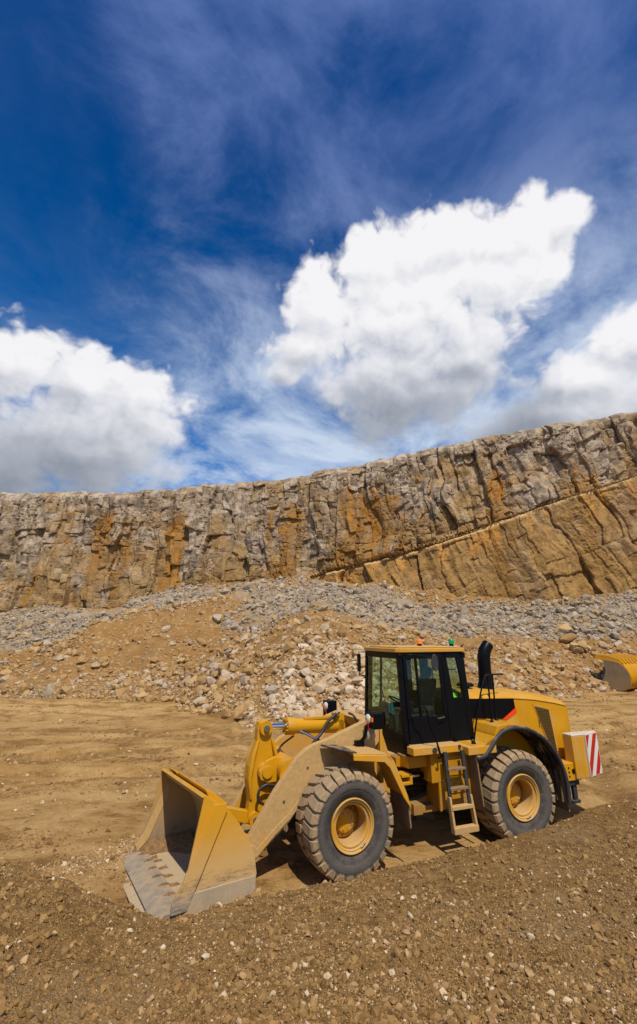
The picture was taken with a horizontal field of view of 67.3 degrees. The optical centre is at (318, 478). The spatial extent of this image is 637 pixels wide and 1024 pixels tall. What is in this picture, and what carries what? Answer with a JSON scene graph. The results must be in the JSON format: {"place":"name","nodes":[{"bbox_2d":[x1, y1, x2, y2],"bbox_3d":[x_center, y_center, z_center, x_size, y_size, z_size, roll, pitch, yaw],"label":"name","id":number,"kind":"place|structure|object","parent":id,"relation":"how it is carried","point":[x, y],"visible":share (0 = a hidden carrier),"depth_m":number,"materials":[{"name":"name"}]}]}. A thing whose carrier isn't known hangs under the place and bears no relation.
{"place":"outdoors","nodes":[
{"label":"outdoors","id":0,"kind":"place"},
{"bbox_2d":[0,412,636,612],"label":"cliff","id":1,"kind":"structure","parent":0,"point":[547,512],"depth_m":62.84,"materials":[{"name":"stone"}]},
{"bbox_2d":[0,690,636,905],"bbox_3d":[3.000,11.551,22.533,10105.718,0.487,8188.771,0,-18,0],"label":"ground","id":2,"kind":"structure","parent":0,"point":[119,816],"depth_m":14.14,"materials":[{"name":"soil"}]},
{"bbox_2d":[0,795,636,1023],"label":"spoil bank","id":3,"kind":"structure","parent":2,"relation":"on","point":[632,817],"depth_m":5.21,"materials":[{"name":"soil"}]},
{"bbox_2d":[0,693,636,903],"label":"floor clods","id":4,"kind":"object","parent":2,"relation":"on","point":[49,842],"visible":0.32,"depth_m":12.86,"materials":[{"name":"soil"}]},
{"bbox_2d":[238,635,415,727],"bbox_3d":[1.540,10.289,24.692,10.588,4.214,6.790,0,-18,0],"label":"white rock pile","id":5,"kind":"object","parent":2,"relation":"on","point":[299,697],"visible":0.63,"depth_m":24.07,"materials":[{"name":"stone"}]},
{"bbox_2d":[305,676,312,686],"bbox_3d":[-0.474,10.137,23.966,0.416,0.500,0.647,-2,-18,7],"label":"boulder","id":6,"kind":"object","parent":5,"relation":"on","point":[308,681],"visible":0.99,"depth_m":23.77,"materials":[{"name":"stone"}]},
{"bbox_2d":[319,667,327,672],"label":"boulder","id":7,"kind":"object","parent":5,"relation":"on","point":[324,669],"visible":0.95,"depth_m":24.56,"materials":[{"name":"stone"}]},
{"bbox_2d":[328,687,340,692],"bbox_3d":[0.787,10.386,23.549,0.726,0.456,0.370,-12,-65,15],"label":"boulder","id":8,"kind":"object","parent":5,"relation":"on","point":[334,689],"visible":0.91,"depth_m":23.37,"materials":[{"name":"stone"}]},
{"bbox_2d":[123,639,602,918],"bbox_3d":[1.499,5.426,10.054,10.284,3.924,3.346,7,-19,-21],"label":"wheel loader","id":9,"kind":"object","parent":2,"relation":"on","point":[334,791],"visible":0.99,"depth_m":9.26,"materials":[{"name":"paint"}]},
{"bbox_2d":[370,657,401,724],"bbox_3d":[1.624,5.031,11.423,0.960,1.690,0.229,7,-19,-21],"label":"door","id":10,"kind":"structure","parent":9,"relation":"in","point":[372,708],"depth_m":11.30,"materials":[{"name":"paint"}]},
{"bbox_2d":[402,654,450,744],"bbox_3d":[2.244,4.550,9.941,0.960,1.690,0.229,7,-19,-21],"label":"door","id":11,"kind":"structure","parent":9,"relation":"in","point":[419,729],"depth_m":9.80,"materials":[{"name":"black paint"}]},
{"bbox_2d":[593,653,636,690],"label":"wheel loader","id":12,"kind":"object","parent":2,"relation":"on","point":[620,672],"visible":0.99,"depth_m":34.90,"materials":[{"name":"paint"}]},
{"bbox_2d":[0,576,636,733],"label":"rubble slope","id":13,"kind":"structure","parent":0,"point":[119,630],"depth_m":38.60,"materials":[{"name":"gravel"}]},
{"bbox_2d":[136,691,146,698],"bbox_3d":[-10.977,13.466,29.653,0.485,0.505,0.656,-8,-7,43],"label":"boulder","id":14,"kind":"object","parent":13,"relation":"on","point":[142,694],"visible":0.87,"depth_m":29.61,"materials":[{"name":"beige stone"}]},
{"bbox_2d":[161,695,169,701],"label":"boulder","id":15,"kind":"object","parent":13,"relation":"on","point":[165,698],"visible":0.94,"depth_m":28.90,"materials":[{"name":"beige stone"}]},
{"bbox_2d":[197,700,207,706],"bbox_3d":[-6.365,12.311,26.199,0.675,0.414,0.450,-20,-23,18],"label":"boulder","id":16,"kind":"object","parent":13,"relation":"on","point":[200,702],"visible":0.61,"depth_m":26.06,"materials":[{"name":"beige stone"}]},
{"bbox_2d":[213,689,219,698],"bbox_3d":[-5.591,11.998,26.466,0.484,0.505,0.656,15,5,-44],"label":"boulder","id":17,"kind":"object","parent":13,"relation":"on","point":[216,693],"visible":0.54,"depth_m":26.40,"materials":[{"name":"beige stone"}]},
{"bbox_2d":[213,614,221,621],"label":"boulder","id":18,"kind":"object","parent":13,"relation":"on","point":[217,617],"visible":1,"depth_m":43.97,"materials":[{"name":"grey stone"}]},
{"bbox_2d":[241,668,253,675],"bbox_3d":[-4.086,11.139,27.521,0.974,0.499,0.810,-10,-21,29],"label":"boulder","id":19,"kind":"object","parent":13,"relation":"on","point":[249,671],"visible":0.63,"depth_m":27.22,"materials":[{"name":"beige stone"}]},
{"bbox_2d":[251,691,259,696],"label":"boulder","id":20,"kind":"object","parent":13,"relation":"on","point":[256,694],"visible":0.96,"depth_m":24.34,"materials":[{"name":"beige stone"}]},
{"bbox_2d":[0,575,636,721],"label":"tan rubble","id":21,"kind":"object","parent":13,"relation":"on","point":[218,669],"visible":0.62,"depth_m":33.08,"materials":[{"name":"stone"}]},
{"bbox_2d":[0,581,636,714],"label":"grey rubble","id":22,"kind":"object","parent":13,"relation":"on","point":[271,688],"visible":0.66,"depth_m":49.22,"materials":[{"name":"stone"}]},
{"bbox_2d":[0,624,636,714],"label":"tan rock pile","id":23,"kind":"object","parent":13,"relation":"on","point":[573,647],"visible":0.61,"depth_m":34.12,"materials":[{"name":"stone"}]},
{"bbox_2d":[1,575,636,650],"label":"grey rock pile","id":24,"kind":"object","parent":13,"relation":"on","point":[593,614],"visible":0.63,"depth_m":46.62,"materials":[{"name":"stone"}]},
{"bbox_2d":[471,644,479,649],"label":"boulder","id":25,"kind":"object","parent":13,"relation":"on","point":[475,647],"visible":0.25,"depth_m":38.89,"materials":[{"name":"beige stone"}]},
{"bbox_2d":[554,623,571,632],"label":"boulder","id":26,"kind":"object","parent":13,"relation":"on","point":[561,628],"visible":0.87,"depth_m":45.01,"materials":[{"name":"beige stone"}]},
{"bbox_2d":[558,633,576,643],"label":"boulder","id":27,"kind":"object","parent":13,"relation":"on","point":[567,638],"visible":0.91,"depth_m":40.47,"materials":[{"name":"beige stone"}]},
{"bbox_2d":[577,640,587,650],"bbox_3d":[21.821,13.798,39.608,0.932,0.773,1.097,-11,-13,42],"label":"boulder","id":28,"kind":"object","parent":13,"relation":"on","point":[582,644],"visible":0.77,"depth_m":39.32,"materials":[{"name":"beige stone"}]},
{"bbox_2d":[601,612,609,619],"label":"boulder","id":29,"kind":"object","parent":13,"relation":"on","point":[604,614],"visible":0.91,"depth_m":46.41,"materials":[{"name":"beige stone"}]},
{"bbox_2d":[618,645,628,650],"bbox_3d":[25.468,14.258,40.278,1.014,0.496,0.875,4,-18,-11],"label":"boulder","id":30,"kind":"object","parent":13,"relation":"on","point":[624,647],"visible":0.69,"depth_m":39.98,"materials":[{"name":"beige stone"}]},
{"bbox_2d":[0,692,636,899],"bbox_3d":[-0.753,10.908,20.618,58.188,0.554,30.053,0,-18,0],"label":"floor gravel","id":31,"kind":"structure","parent":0,"point":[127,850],"depth_m":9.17,"materials":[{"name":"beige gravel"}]},
{"bbox_2d":[0,0,636,493],"label":"sky","id":32,"kind":"structure","parent":0,"point":[241,240],"materials":[{"name":"blue"}]}
]}

